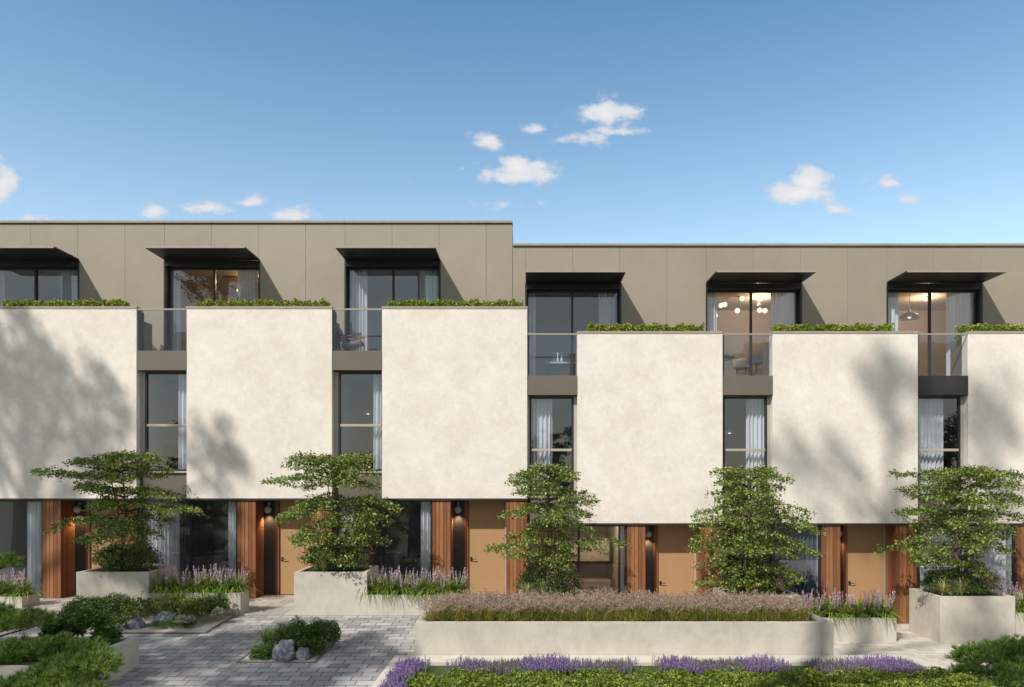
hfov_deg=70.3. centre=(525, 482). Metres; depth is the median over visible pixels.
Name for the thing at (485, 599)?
fountain grass
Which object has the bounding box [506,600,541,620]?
fountain grass
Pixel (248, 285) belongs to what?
curtain
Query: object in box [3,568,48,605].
lily turf
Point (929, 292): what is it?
dormer window
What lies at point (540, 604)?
fountain grass
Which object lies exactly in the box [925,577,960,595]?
variegated grass
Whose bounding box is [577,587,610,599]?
fountain grass
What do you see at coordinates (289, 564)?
door
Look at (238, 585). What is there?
lily turf
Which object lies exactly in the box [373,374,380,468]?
curtain
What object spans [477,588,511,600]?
fountain grass
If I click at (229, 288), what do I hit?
dome pendant
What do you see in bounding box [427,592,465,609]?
fountain grass
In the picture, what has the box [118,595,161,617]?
round shrub
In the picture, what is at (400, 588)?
lily turf
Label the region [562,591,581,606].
fountain grass
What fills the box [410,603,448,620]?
fountain grass
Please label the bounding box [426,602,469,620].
fountain grass
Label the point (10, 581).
lily turf
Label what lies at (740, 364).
shell chair
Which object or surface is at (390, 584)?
lily turf
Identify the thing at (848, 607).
lily turf
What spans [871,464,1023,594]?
layered tree
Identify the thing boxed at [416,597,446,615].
fountain grass
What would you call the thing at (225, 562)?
kitchen counter
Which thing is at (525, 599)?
fountain grass
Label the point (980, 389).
townhouse
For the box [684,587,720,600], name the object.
fountain grass
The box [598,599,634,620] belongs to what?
fountain grass
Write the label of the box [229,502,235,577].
curtain
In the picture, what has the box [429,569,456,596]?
lily turf
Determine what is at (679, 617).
fountain grass
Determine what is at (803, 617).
fountain grass
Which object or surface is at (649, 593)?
fountain grass
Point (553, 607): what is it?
fountain grass
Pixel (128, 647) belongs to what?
raised planter
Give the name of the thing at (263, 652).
round shrub
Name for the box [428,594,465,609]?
fountain grass
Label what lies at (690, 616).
fountain grass
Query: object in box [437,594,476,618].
fountain grass
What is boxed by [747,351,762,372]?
shell chair
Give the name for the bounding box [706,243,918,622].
townhouse
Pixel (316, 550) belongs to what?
dark shrub
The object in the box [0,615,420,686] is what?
courtyard paving
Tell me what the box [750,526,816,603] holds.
curtain
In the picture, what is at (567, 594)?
fountain grass
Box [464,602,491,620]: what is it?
fountain grass
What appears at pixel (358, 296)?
curtain
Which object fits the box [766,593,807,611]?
fountain grass
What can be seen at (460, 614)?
fountain grass
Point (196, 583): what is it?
lily turf
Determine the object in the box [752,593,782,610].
fountain grass
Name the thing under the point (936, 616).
square planter
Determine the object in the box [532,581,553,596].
variegated grass
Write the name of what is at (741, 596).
fountain grass
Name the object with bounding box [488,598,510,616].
fountain grass
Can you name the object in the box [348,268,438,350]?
dormer window
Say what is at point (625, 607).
fountain grass
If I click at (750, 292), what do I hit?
dormer window
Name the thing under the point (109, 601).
round shrub
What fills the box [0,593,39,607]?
planter
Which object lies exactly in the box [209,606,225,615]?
round shrub
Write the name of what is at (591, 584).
kitchen cabinets
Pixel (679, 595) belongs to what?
fountain grass
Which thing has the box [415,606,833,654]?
long planter
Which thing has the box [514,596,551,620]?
fountain grass
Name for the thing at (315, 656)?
gravel
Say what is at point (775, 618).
fountain grass
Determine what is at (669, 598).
fountain grass
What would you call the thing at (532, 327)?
curtain
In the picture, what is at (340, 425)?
window
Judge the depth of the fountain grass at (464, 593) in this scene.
16.14 m
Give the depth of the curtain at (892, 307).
22.57 m
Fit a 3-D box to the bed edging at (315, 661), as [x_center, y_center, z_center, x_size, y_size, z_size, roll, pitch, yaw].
[-4.825,3.469,14.975,1.550,0.160,1.850,0,0,0]
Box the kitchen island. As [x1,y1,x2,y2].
[544,362,574,375]
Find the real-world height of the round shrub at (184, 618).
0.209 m
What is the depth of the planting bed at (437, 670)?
13.70 m
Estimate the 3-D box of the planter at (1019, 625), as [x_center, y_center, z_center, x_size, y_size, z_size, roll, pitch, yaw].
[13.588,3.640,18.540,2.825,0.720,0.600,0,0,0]
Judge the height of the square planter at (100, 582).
1.067 m
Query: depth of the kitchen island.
23.30 m
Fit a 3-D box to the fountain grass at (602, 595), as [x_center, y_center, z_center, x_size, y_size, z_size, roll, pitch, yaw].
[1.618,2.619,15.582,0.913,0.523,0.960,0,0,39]
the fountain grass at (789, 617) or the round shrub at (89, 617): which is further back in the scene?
the fountain grass at (789, 617)
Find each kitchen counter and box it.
[221,517,228,579]
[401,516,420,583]
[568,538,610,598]
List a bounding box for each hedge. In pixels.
[0,298,130,305]
[195,297,331,305]
[386,298,522,305]
[404,664,993,686]
[587,321,704,330]
[771,322,894,330]
[953,322,1023,346]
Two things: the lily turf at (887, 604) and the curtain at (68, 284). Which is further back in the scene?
the curtain at (68, 284)
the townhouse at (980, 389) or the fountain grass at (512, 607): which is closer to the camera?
the fountain grass at (512, 607)
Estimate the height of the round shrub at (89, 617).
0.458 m
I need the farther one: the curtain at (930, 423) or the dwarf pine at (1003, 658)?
the curtain at (930, 423)
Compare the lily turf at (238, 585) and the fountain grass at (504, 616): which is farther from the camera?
the lily turf at (238, 585)
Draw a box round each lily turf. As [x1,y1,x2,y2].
[0,571,19,600]
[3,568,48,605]
[138,562,172,595]
[153,564,193,596]
[167,569,197,595]
[179,565,212,596]
[191,563,226,597]
[208,566,248,599]
[212,567,263,598]
[352,566,392,600]
[372,565,408,598]
[387,567,418,599]
[401,570,429,599]
[409,566,449,600]
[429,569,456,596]
[439,567,476,595]
[796,589,819,613]
[806,592,830,616]
[817,586,853,624]
[833,591,860,622]
[837,590,879,623]
[858,590,891,623]
[870,588,908,625]
[997,584,1023,615]
[1011,582,1023,614]
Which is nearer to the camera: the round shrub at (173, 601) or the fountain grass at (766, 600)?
the fountain grass at (766, 600)
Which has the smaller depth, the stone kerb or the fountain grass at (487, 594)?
the stone kerb
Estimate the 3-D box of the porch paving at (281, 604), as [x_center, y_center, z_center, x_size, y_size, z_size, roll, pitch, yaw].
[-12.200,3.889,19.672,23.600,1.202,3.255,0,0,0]
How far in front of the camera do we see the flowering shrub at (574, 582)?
18.41 m
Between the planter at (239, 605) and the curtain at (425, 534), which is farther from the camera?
the curtain at (425, 534)
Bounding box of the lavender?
[377,652,927,686]
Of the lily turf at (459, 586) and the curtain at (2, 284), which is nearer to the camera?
the lily turf at (459, 586)
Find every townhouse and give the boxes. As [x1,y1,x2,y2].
[0,220,164,597]
[137,220,344,597]
[332,220,527,596]
[513,243,722,600]
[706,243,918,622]
[886,243,1023,604]
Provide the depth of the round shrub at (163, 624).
16.67 m
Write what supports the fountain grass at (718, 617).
on the long planter at (815, 636)
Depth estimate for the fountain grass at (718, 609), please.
15.19 m
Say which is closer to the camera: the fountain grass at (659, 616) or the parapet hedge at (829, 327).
the fountain grass at (659, 616)
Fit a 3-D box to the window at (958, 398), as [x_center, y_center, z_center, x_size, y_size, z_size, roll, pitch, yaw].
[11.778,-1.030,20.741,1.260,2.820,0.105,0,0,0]
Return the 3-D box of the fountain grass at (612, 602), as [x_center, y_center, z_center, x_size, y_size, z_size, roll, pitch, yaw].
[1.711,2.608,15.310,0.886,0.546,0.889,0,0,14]
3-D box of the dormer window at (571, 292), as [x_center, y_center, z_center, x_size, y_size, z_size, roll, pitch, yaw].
[1.466,-4.424,22.415,2.831,2.948,0.095,0,0,0]
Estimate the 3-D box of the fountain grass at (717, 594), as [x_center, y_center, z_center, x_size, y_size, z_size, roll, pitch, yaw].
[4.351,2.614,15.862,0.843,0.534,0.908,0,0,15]
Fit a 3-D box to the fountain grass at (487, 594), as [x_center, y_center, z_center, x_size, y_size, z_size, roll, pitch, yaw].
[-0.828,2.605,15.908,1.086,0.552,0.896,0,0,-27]
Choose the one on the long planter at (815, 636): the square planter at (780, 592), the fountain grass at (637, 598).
the fountain grass at (637, 598)
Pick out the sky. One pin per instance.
(566, 121)
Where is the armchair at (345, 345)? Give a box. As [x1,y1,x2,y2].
[337,326,364,350]
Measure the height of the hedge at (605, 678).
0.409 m
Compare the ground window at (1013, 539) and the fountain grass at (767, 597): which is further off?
the ground window at (1013, 539)
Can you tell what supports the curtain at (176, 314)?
hanging from the townhouse at (260, 393)
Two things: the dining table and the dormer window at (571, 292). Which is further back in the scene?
the dining table
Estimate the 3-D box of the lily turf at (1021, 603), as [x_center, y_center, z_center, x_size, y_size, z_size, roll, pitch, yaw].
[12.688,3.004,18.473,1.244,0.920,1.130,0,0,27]
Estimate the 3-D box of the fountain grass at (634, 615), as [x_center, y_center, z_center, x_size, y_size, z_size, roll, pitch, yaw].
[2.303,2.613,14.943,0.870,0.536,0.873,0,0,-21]
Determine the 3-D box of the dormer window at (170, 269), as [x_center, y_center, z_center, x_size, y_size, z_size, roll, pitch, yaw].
[-9.557,-5.124,22.415,2.831,2.948,0.095,0,0,0]
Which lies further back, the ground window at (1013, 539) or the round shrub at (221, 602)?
the ground window at (1013, 539)
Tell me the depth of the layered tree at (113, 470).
18.36 m
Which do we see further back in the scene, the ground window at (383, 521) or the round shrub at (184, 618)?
the ground window at (383, 521)
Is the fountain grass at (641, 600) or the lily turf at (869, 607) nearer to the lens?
the fountain grass at (641, 600)
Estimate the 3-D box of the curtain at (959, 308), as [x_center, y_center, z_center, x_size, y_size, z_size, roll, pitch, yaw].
[13.550,-4.450,22.585,0.871,2.960,0.128,0,0,0]
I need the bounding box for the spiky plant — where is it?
[254,624,284,644]
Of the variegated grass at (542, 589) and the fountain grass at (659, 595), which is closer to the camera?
the fountain grass at (659, 595)
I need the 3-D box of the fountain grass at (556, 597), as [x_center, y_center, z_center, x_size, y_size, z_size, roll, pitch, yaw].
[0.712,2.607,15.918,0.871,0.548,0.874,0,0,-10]
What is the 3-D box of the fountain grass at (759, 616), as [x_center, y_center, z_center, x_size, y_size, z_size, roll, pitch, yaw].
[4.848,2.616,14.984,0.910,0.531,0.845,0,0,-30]
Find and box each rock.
[124,617,145,629]
[153,611,176,624]
[272,639,295,661]
[295,647,310,660]
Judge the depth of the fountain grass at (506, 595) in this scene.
16.13 m
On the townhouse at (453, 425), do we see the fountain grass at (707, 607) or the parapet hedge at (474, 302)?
the parapet hedge at (474, 302)
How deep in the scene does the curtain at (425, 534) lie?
20.83 m
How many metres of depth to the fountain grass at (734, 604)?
15.54 m
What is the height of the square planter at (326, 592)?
1.067 m
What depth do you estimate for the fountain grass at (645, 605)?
15.19 m
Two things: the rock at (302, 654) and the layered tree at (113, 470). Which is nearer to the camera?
the rock at (302, 654)
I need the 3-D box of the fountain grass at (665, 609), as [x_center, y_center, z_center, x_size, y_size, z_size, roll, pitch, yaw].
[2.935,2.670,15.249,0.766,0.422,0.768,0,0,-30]
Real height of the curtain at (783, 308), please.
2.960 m
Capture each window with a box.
[0,268,76,300]
[0,500,42,597]
[140,500,236,582]
[145,372,186,470]
[169,268,257,350]
[334,500,431,591]
[339,372,381,470]
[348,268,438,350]
[527,291,618,379]
[528,524,625,596]
[529,397,573,495]
[707,291,797,375]
[722,525,820,601]
[723,397,766,495]
[888,291,976,375]
[917,524,1014,594]
[918,397,959,494]
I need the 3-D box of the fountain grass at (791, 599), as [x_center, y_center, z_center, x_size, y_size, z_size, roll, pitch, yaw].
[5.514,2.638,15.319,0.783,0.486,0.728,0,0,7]
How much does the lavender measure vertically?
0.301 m
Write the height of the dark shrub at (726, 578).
0.656 m
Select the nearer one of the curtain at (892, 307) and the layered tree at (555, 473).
the layered tree at (555, 473)
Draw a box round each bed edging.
[83,615,236,633]
[236,637,335,662]
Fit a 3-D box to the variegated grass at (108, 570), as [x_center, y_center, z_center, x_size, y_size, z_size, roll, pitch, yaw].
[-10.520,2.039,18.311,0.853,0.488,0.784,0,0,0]
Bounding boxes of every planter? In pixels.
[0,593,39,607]
[0,637,138,686]
[76,565,175,614]
[149,590,248,614]
[294,565,378,614]
[367,592,466,614]
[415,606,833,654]
[519,589,583,600]
[713,587,801,605]
[820,614,896,641]
[909,588,1014,642]
[1015,610,1023,640]
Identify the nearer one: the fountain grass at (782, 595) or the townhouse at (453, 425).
the fountain grass at (782, 595)
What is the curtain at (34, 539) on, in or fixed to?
hanging from the townhouse at (70, 382)
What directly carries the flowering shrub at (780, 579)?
in the square planter at (780, 592)
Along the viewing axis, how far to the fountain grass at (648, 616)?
14.92 m
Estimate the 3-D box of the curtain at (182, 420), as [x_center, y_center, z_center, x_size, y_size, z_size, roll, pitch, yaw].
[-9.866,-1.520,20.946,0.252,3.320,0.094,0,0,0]
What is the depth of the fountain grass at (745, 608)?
15.17 m
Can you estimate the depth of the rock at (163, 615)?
16.94 m
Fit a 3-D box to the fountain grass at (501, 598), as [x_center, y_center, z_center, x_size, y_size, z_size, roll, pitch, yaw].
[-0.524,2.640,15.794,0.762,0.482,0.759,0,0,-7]
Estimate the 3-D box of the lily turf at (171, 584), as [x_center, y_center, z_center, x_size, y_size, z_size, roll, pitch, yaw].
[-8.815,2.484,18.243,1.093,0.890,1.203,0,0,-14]
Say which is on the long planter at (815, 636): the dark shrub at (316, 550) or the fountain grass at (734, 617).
the fountain grass at (734, 617)
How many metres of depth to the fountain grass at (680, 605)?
15.28 m
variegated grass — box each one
[97,559,119,571]
[313,557,336,571]
[516,581,537,594]
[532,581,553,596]
[740,579,760,594]
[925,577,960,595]
[949,578,972,595]
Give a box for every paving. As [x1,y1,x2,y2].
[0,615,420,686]
[9,594,506,614]
[834,623,1022,685]
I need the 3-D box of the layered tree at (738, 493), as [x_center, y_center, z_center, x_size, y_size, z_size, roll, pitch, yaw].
[5.833,1.232,18.774,3.388,3.437,2.936,0,0,0]
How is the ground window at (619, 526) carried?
in the townhouse at (637, 427)
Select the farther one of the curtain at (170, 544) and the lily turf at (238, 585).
the curtain at (170, 544)
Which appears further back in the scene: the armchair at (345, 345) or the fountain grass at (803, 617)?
the armchair at (345, 345)
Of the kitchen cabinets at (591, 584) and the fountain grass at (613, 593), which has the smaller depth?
the fountain grass at (613, 593)
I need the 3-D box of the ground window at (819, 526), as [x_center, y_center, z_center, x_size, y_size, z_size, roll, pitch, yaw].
[6.996,2.590,20.618,2.780,2.780,0.132,0,0,0]
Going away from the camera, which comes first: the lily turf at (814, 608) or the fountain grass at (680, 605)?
the fountain grass at (680, 605)
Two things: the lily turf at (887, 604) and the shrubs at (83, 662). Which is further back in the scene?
the lily turf at (887, 604)
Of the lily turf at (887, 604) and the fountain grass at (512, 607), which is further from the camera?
the lily turf at (887, 604)
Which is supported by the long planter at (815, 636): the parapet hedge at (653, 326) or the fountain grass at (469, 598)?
the fountain grass at (469, 598)
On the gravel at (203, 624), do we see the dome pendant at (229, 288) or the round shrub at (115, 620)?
the round shrub at (115, 620)
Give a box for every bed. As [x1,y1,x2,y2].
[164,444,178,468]
[420,666,936,675]
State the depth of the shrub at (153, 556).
18.46 m
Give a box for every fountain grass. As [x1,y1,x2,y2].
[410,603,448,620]
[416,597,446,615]
[421,599,453,619]
[426,593,449,606]
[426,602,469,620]
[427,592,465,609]
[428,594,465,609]
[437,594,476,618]
[442,596,473,621]
[452,587,474,601]
[453,592,493,606]
[454,595,495,618]
[460,587,506,608]
[460,593,495,607]
[464,595,504,619]
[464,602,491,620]
[472,600,502,620]
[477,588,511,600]
[479,595,517,611]
[484,602,520,621]
[488,589,534,602]
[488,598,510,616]
[489,593,513,606]
[500,598,524,618]
[505,590,547,605]
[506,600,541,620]
[507,595,542,615]
[512,591,552,609]
[514,592,541,609]
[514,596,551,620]
[524,594,564,620]
[528,597,556,618]
[532,596,572,618]
[539,597,577,620]
[541,589,563,601]
[548,597,587,613]
[551,590,579,606]
[560,602,589,621]
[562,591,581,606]
[562,597,600,618]
[565,593,616,620]
[568,590,603,609]
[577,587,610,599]
[580,592,618,611]
[584,586,626,600]
[585,601,621,620]
[591,594,622,618]
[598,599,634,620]
[608,599,640,616]
[609,588,651,602]
[615,592,658,613]
[616,594,656,620]
[621,592,665,612]
[630,590,667,597]
[631,596,665,620]
[640,593,671,608]
[641,593,667,618]
[645,591,682,601]
[648,589,676,602]
[648,597,682,620]
[651,600,689,620]
[654,601,671,620]
[656,592,682,607]
[662,597,702,615]
[665,592,689,605]
[672,596,704,613]
[674,597,707,621]
[679,597,722,618]
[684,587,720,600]
[686,601,718,620]
[690,595,730,611]
[698,588,735,600]
[698,590,724,604]
[698,597,736,620]
[703,602,728,617]
[704,589,744,606]
[705,594,745,610]
[715,597,753,615]
[715,601,751,620]
[721,588,761,610]
[724,596,747,615]
[731,593,772,608]
[733,601,760,620]
[734,599,764,616]
[736,596,776,620]
[742,594,784,616]
[747,594,781,608]
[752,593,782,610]
[754,600,798,621]
[757,591,779,607]
[760,596,814,620]
[764,591,799,599]
[764,595,792,616]
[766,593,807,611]
[770,594,802,614]
[787,601,818,620]
[794,599,824,618]
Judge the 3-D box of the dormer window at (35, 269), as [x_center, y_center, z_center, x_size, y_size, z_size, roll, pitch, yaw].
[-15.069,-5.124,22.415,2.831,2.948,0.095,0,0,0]
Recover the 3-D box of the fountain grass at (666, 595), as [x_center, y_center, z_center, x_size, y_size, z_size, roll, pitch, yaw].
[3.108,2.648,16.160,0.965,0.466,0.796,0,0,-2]
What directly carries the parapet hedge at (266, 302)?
on the townhouse at (260, 393)
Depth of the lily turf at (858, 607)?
18.33 m
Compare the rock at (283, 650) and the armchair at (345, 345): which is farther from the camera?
the armchair at (345, 345)
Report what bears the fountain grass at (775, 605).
on the long planter at (815, 636)
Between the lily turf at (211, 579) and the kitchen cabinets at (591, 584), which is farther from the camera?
the kitchen cabinets at (591, 584)
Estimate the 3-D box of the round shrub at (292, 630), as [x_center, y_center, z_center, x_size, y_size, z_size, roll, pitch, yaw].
[-4.729,3.041,14.972,1.169,0.610,0.926,0,0,0]
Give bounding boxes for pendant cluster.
[717,296,767,316]
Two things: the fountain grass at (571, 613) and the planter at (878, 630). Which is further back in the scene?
the planter at (878, 630)
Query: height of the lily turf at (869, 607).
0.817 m
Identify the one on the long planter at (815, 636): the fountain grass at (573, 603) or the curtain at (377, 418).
the fountain grass at (573, 603)
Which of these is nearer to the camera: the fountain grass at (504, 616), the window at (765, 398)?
the fountain grass at (504, 616)
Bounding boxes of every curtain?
[0,270,4,305]
[27,502,41,594]
[61,270,76,304]
[143,502,179,579]
[172,270,180,350]
[179,374,186,468]
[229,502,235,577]
[238,270,257,302]
[339,502,354,545]
[350,270,367,350]
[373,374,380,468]
[419,270,436,302]
[421,502,429,590]
[528,293,535,375]
[531,396,551,493]
[599,293,615,329]
[621,526,623,596]
[707,293,716,330]
[746,396,765,489]
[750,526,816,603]
[771,293,794,331]
[888,293,897,330]
[918,396,942,493]
[919,526,1005,592]
[946,293,972,375]
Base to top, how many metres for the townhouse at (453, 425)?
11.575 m
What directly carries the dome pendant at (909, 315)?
hanging from the townhouse at (980, 389)
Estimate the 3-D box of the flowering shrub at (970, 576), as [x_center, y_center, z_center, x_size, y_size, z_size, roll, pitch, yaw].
[11.559,2.387,18.626,1.337,0.752,1.136,0,0,-33]
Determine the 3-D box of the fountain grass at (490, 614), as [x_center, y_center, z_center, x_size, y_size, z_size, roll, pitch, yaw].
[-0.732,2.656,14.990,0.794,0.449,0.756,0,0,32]
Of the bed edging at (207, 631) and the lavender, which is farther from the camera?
the bed edging at (207, 631)
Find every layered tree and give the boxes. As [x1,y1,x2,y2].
[29,449,204,570]
[260,449,404,570]
[483,461,632,594]
[685,464,827,593]
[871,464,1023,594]
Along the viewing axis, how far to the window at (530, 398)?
20.70 m
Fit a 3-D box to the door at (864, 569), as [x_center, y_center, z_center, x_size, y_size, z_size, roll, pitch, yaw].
[9.904,2.587,21.173,1.045,2.765,0.121,0,0,0]
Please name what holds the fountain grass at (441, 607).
on the long planter at (815, 636)
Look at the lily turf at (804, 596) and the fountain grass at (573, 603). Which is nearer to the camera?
the fountain grass at (573, 603)
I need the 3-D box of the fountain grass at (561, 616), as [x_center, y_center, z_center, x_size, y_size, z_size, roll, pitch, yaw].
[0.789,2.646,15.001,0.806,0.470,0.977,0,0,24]
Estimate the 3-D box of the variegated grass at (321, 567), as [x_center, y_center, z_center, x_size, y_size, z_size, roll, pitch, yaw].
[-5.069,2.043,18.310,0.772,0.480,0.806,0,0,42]
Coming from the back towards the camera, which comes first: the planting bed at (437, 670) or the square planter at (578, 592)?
the square planter at (578, 592)
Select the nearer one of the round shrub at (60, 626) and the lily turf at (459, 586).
the round shrub at (60, 626)
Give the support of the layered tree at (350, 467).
on the square planter at (326, 592)
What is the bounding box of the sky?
[0,0,1023,242]
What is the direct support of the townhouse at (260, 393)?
on the porch paving at (281, 604)
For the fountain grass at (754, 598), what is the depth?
15.41 m
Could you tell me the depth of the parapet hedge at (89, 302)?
20.92 m
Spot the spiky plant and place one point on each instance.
(267, 635)
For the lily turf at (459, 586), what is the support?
in the planter at (397, 605)
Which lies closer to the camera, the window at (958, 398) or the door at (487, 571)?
the window at (958, 398)
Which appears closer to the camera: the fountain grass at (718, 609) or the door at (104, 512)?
the fountain grass at (718, 609)
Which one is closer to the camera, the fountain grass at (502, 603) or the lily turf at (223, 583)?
the fountain grass at (502, 603)
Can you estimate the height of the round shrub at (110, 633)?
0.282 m
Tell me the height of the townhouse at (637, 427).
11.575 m
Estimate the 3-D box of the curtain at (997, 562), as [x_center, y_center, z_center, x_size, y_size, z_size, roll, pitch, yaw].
[12.526,2.600,20.816,2.533,2.760,0.128,0,0,0]
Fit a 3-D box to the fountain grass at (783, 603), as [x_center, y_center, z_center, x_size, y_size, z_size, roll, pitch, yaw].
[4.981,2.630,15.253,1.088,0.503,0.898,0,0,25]
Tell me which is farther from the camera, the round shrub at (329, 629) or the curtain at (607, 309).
the curtain at (607, 309)
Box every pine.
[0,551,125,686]
[943,632,1023,686]
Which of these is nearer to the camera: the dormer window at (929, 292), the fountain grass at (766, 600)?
the fountain grass at (766, 600)
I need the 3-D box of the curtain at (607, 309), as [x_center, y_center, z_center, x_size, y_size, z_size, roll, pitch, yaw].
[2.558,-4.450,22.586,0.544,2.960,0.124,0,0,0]
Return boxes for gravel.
[86,616,231,631]
[241,640,330,660]
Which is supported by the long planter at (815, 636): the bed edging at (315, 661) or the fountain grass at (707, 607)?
the fountain grass at (707, 607)
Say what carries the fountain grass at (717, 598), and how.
on the long planter at (815, 636)
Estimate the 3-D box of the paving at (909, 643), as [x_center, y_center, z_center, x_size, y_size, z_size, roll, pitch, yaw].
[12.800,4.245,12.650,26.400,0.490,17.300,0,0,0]
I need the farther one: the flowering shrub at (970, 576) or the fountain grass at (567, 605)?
the flowering shrub at (970, 576)
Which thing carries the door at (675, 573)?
in the townhouse at (637, 427)
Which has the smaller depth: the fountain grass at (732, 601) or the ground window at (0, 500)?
the fountain grass at (732, 601)
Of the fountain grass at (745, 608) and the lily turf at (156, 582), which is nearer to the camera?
the fountain grass at (745, 608)
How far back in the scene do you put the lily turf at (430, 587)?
18.09 m
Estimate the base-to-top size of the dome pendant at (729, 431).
0.996 m
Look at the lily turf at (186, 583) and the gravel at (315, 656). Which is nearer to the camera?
the gravel at (315, 656)
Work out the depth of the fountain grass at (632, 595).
15.87 m
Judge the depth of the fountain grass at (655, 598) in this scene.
15.69 m
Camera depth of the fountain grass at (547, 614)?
14.96 m
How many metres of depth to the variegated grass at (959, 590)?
18.26 m
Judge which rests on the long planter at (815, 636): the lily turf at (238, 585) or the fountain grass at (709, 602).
the fountain grass at (709, 602)
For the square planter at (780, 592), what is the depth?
18.91 m
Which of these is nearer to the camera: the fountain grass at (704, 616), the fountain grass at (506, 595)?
the fountain grass at (704, 616)
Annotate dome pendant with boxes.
[218,276,237,296]
[725,401,734,433]
[899,294,919,320]
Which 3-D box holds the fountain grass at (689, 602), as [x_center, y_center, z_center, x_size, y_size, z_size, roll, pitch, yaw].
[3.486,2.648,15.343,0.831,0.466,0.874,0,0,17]
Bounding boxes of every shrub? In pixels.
[37,610,86,637]
[58,595,108,615]
[67,606,111,632]
[88,625,123,642]
[89,592,135,615]
[92,543,138,565]
[100,614,129,626]
[101,554,143,569]
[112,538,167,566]
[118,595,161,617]
[143,593,188,612]
[145,619,196,627]
[173,613,196,623]
[176,595,218,618]
[201,591,231,611]
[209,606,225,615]
[249,642,274,659]
[268,616,323,646]
[294,634,326,654]
[299,617,340,647]
[303,541,338,565]
[309,557,358,569]
[323,539,375,567]
[513,564,558,588]
[532,578,571,593]
[544,564,583,591]
[715,562,760,588]
[740,578,778,592]
[748,561,794,590]
[919,565,967,588]
[944,560,1006,590]
[948,577,990,593]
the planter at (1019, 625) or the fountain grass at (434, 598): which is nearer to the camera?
the fountain grass at (434, 598)
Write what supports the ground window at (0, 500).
in the townhouse at (70, 382)
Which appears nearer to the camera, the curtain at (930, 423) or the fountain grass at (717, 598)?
the fountain grass at (717, 598)
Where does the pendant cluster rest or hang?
hanging from the townhouse at (840, 423)
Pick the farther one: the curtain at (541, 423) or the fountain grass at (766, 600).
the curtain at (541, 423)
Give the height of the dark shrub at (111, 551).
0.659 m
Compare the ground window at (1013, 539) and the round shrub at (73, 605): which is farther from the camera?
the ground window at (1013, 539)
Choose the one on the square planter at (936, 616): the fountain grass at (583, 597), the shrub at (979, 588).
the shrub at (979, 588)
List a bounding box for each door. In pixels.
[91,500,115,568]
[280,500,310,593]
[469,500,504,593]
[658,525,693,600]
[847,525,882,604]
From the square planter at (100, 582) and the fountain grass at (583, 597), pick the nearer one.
the fountain grass at (583, 597)
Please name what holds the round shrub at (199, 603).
on the gravel at (203, 624)
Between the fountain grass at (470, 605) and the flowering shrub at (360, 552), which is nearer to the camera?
the fountain grass at (470, 605)
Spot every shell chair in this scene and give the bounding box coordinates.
[732,358,748,372]
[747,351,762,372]
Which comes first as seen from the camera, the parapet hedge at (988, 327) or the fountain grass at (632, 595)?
the fountain grass at (632, 595)
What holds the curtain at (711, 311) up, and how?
hanging from the townhouse at (840, 423)
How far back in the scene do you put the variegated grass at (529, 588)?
18.27 m
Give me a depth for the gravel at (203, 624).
16.87 m
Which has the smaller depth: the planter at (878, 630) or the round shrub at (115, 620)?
the round shrub at (115, 620)
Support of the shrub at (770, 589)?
on the square planter at (780, 592)
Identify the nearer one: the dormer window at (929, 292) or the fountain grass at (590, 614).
the fountain grass at (590, 614)
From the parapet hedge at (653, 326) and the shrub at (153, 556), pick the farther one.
the parapet hedge at (653, 326)
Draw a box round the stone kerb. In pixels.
[371,655,995,686]
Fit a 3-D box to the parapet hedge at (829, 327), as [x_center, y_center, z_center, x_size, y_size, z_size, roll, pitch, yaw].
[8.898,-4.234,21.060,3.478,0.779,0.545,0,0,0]
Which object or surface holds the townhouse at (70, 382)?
on the porch paving at (281, 604)
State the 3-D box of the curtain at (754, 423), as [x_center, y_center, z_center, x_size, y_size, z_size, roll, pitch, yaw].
[6.687,-0.820,20.948,0.606,3.320,0.125,0,0,0]
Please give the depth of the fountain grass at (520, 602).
15.23 m
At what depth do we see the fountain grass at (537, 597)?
15.89 m
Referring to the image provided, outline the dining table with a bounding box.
[724,354,734,360]
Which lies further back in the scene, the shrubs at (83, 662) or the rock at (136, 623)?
the rock at (136, 623)
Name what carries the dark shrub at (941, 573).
on the square planter at (936, 616)
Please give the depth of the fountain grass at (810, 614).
15.22 m
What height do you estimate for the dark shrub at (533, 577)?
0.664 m
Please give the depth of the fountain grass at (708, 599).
15.80 m
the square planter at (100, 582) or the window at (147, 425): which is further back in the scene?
the window at (147, 425)
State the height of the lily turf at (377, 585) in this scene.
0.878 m
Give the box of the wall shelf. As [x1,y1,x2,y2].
[536,352,574,358]
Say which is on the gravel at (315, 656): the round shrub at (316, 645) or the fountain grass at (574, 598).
the round shrub at (316, 645)
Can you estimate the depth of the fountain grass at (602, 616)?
14.87 m
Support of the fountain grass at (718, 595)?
on the long planter at (815, 636)
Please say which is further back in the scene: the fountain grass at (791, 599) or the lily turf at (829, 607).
the lily turf at (829, 607)
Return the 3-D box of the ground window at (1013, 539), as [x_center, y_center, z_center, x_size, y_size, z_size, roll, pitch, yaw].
[12.508,2.590,20.618,2.780,2.780,0.132,0,0,0]
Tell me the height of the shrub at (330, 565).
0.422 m
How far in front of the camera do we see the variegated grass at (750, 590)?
18.26 m
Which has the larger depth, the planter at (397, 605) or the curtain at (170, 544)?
the curtain at (170, 544)
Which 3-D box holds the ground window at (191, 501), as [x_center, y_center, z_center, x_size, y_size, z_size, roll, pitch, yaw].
[-9.540,1.890,20.618,2.780,2.780,0.132,0,0,0]

